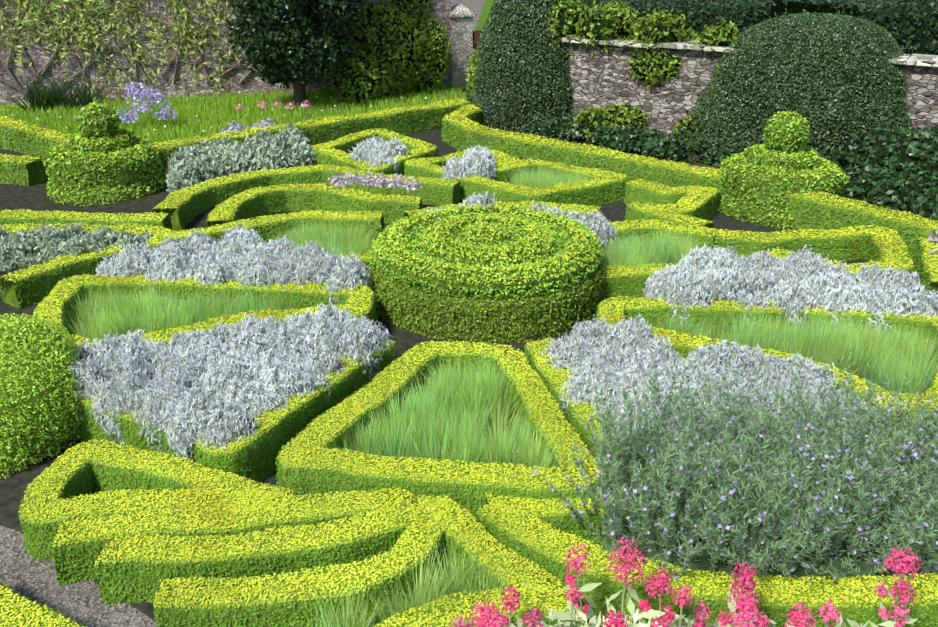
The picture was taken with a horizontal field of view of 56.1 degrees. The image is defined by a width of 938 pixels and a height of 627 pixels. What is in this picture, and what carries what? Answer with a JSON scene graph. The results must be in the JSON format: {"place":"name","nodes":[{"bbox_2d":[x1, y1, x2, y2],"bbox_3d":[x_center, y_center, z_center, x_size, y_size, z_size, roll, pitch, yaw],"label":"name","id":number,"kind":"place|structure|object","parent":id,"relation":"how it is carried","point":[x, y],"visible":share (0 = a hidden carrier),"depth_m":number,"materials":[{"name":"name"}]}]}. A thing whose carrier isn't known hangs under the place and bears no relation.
{"place":"outdoors","nodes":[
{"label":"outdoors","id":0,"kind":"place"},
{"bbox_2d":[0,82,467,149],"label":"lawn","id":1,"kind":"structure","parent":0,"point":[209,116],"depth_m":24.80,"materials":[{"name":"green plant"}]},
{"bbox_2d":[3,67,114,114],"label":"iris leaves","id":2,"kind":"object","parent":1,"relation":"on","point":[47,97],"visible":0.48,"depth_m":25.13,"materials":[{"name":"green plant"}]},
{"bbox_2d":[2,86,444,133],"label":"lawn flowers","id":3,"kind":"object","parent":1,"relation":"on","point":[199,111],"visible":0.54,"depth_m":24.83,"materials":[{"name":"plant"}]},
{"bbox_2d":[223,0,367,106],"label":"tree","id":4,"kind":"object","parent":1,"relation":"on","point":[268,18],"depth_m":24.12,"materials":[{"name":"green plant"}]},
{"bbox_2d":[0,0,484,626],"bbox_3d":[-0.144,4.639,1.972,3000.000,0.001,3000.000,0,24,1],"label":"ground","id":5,"kind":"structure","parent":0,"point":[22,572],"depth_m":7.27,"materials":[{"name":"grey gravel"}]},
{"bbox_2d":[0,0,451,108],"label":"wall","id":6,"kind":"structure","parent":5,"relation":"on","point":[255,82],"depth_m":26.05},
{"bbox_2d":[0,0,368,102],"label":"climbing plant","id":7,"kind":"object","parent":6,"relation":"attached to","point":[81,21],"depth_m":25.59,"materials":[{"name":"plant"}]},
{"bbox_2d":[486,606,869,626],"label":"foliage","id":8,"kind":"object","parent":5,"relation":"on","point":[595,622],"depth_m":6.18,"materials":[{"name":"plant"}]},
{"bbox_2d":[450,537,921,626],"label":"valerian","id":9,"kind":"object","parent":8,"relation":"on","point":[748,585],"depth_m":6.03,"materials":[{"name":"pink plant"}]},
{"bbox_2d":[566,43,937,135],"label":"wall","id":10,"kind":"structure","parent":5,"relation":"on","point":[599,79],"depth_m":21.22,"materials":[{"name":"grey stone"}]},
{"bbox_2d":[561,37,937,66],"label":"wall coping","id":11,"kind":"object","parent":10,"relation":"on","point":[924,60],"depth_m":20.25,"materials":[{"name":"grey stone"}]},
{"bbox_2d":[581,0,937,55],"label":"yew hedge","id":12,"kind":"object","parent":5,"relation":"on","point":[869,5],"depth_m":31.54,"materials":[{"name":"green plant"}]},
{"bbox_2d":[0,129,914,625],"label":"soil","id":13,"kind":"structure","parent":0,"point":[18,197],"depth_m":15.97,"materials":[{"name":"soil"}]},
{"bbox_2d":[0,313,84,478],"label":"shrub","id":14,"kind":"object","parent":13,"relation":"on","point":[71,347],"depth_m":8.87,"materials":[{"name":"green plant"}]},
{"bbox_2d":[41,101,167,205],"bbox_3d":[-7.457,-3.381,17.872,2.635,1.801,2.581,0,24,1],"label":"topiary","id":15,"kind":"object","parent":13,"relation":"on","point":[66,145],"depth_m":17.39,"materials":[{"name":"green plant"}]},
{"bbox_2d":[0,122,317,296],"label":"sage","id":16,"kind":"object","parent":13,"relation":"on","point":[63,246],"depth_m":17.79,"materials":[{"name":"plant"}]},
{"bbox_2d":[0,128,937,626],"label":"hedge","id":17,"kind":"object","parent":13,"relation":"on","point":[268,498],"depth_m":8.11,"materials":[{"name":"green plant"}]},
{"bbox_2d":[0,98,937,260],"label":"hedge","id":18,"kind":"object","parent":13,"relation":"on","point":[540,149],"depth_m":19.22,"materials":[{"name":"green plant"}]},
{"bbox_2d":[368,254,606,343],"bbox_3d":[0.266,-0.594,12.960,3.521,0.678,3.538,0,24,1],"label":"round topiary side","id":19,"kind":"object","parent":13,"relation":"on","point":[596,292],"depth_m":11.59,"materials":[{"name":"green plant"}]},
{"bbox_2d":[372,203,603,298],"bbox_3d":[0.264,-0.972,12.792,3.346,0.685,3.334,0,24,1],"label":"round topiary top","id":20,"kind":"object","parent":19,"relation":"on","point":[562,245],"depth_m":12.18,"materials":[{"name":"green plant"}]},
{"bbox_2d":[483,425,507,446],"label":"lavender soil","id":21,"kind":"structure","parent":13,"relation":"on","point":[491,432],"depth_m":9.49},
{"bbox_2d":[65,165,937,626],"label":"ornamental grass","id":22,"kind":"object","parent":13,"relation":"on","point":[447,415],"visible":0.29,"depth_m":10.10,"materials":[{"name":"green plant"}]},
{"bbox_2d":[66,135,937,479],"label":"santolina","id":23,"kind":"object","parent":13,"relation":"on","point":[207,395],"depth_m":10.04,"materials":[{"name":"grey plant"}]},
{"bbox_2d":[74,82,937,252],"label":"border flowers","id":24,"kind":"object","parent":13,"relation":"on","point":[364,180],"visible":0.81,"depth_m":22.15,"materials":[{"name":"plant"}]},
{"bbox_2d":[717,111,848,229],"bbox_3d":[5.934,-2.851,16.574,2.731,1.888,2.664,0,24,1],"label":"topiary","id":25,"kind":"object","parent":13,"relation":"on","point":[801,150],"depth_m":16.09,"materials":[{"name":"green plant"}]},
{"bbox_2d":[726,536,927,576],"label":"soil","id":26,"kind":"structure","parent":13,"relation":"on","point":[889,574],"depth_m":7.48,"materials":[{"name":"brown soil"}]},
{"bbox_2d":[512,347,937,625],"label":"rosemary","id":27,"kind":"object","parent":26,"relation":"on","point":[788,510],"depth_m":7.20,"materials":[{"name":"green plant"}]},
{"bbox_2d":[456,0,493,98],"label":"lawn","id":28,"kind":"structure","parent":0,"point":[485,12],"depth_m":51.25,"materials":[{"name":"green plant"}]},
{"bbox_2d":[449,3,475,88],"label":"gate pier","id":29,"kind":"structure","parent":28,"relation":"on","point":[461,16],"depth_m":28.45,"materials":[{"name":"grey stone"}]},
{"bbox_2d":[473,30,481,53],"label":"gate","id":30,"kind":"structure","parent":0,"point":[476,35],"depth_m":28.46,"materials":[{"name":"brown wood"}]},
{"bbox_2d":[327,0,638,143],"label":"wall shrubs","id":31,"kind":"object","parent":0,"point":[422,38],"depth_m":26.02,"materials":[{"name":"green plant"}]},
{"bbox_2d":[472,0,582,135],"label":"bush","id":32,"kind":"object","parent":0,"point":[490,39],"depth_m":22.04,"materials":[{"name":"green plant"}]},
{"bbox_2d":[544,0,744,56],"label":"climbing plant","id":33,"kind":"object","parent":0,"point":[640,27],"depth_m":21.18,"materials":[{"name":"green plant"}]},
{"bbox_2d":[608,48,695,136],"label":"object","id":34,"kind":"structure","parent":0,"point":[649,78],"depth_m":20.95,"materials":[{"name":"green plant"}]},
{"bbox_2d":[587,144,911,211],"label":"border soil","id":35,"kind":"structure","parent":0,"point":[694,163],"depth_m":19.98,"materials":[{"name":"brown soil"}]},
{"bbox_2d":[463,93,937,220],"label":"border plants","id":36,"kind":"object","parent":35,"relation":"on","point":[917,206],"depth_m":19.53,"materials":[{"name":"green plant"}]},
{"bbox_2d":[835,122,937,187],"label":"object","id":37,"kind":"object","parent":35,"relation":"on","point":[889,135],"visible":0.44,"depth_m":17.65,"materials":[{"name":"green plant"}]},
{"bbox_2d":[690,12,916,166],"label":"dome","id":38,"kind":"structure","parent":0,"point":[895,48],"depth_m":18.52,"materials":[{"name":"green plant"}]},
{"bbox_2d":[837,129,937,186],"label":"dark wall shrubs","id":39,"kind":"object","parent":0,"point":[906,157],"visible":0.23,"depth_m":17.60,"materials":[{"name":"green plant"}]}
]}

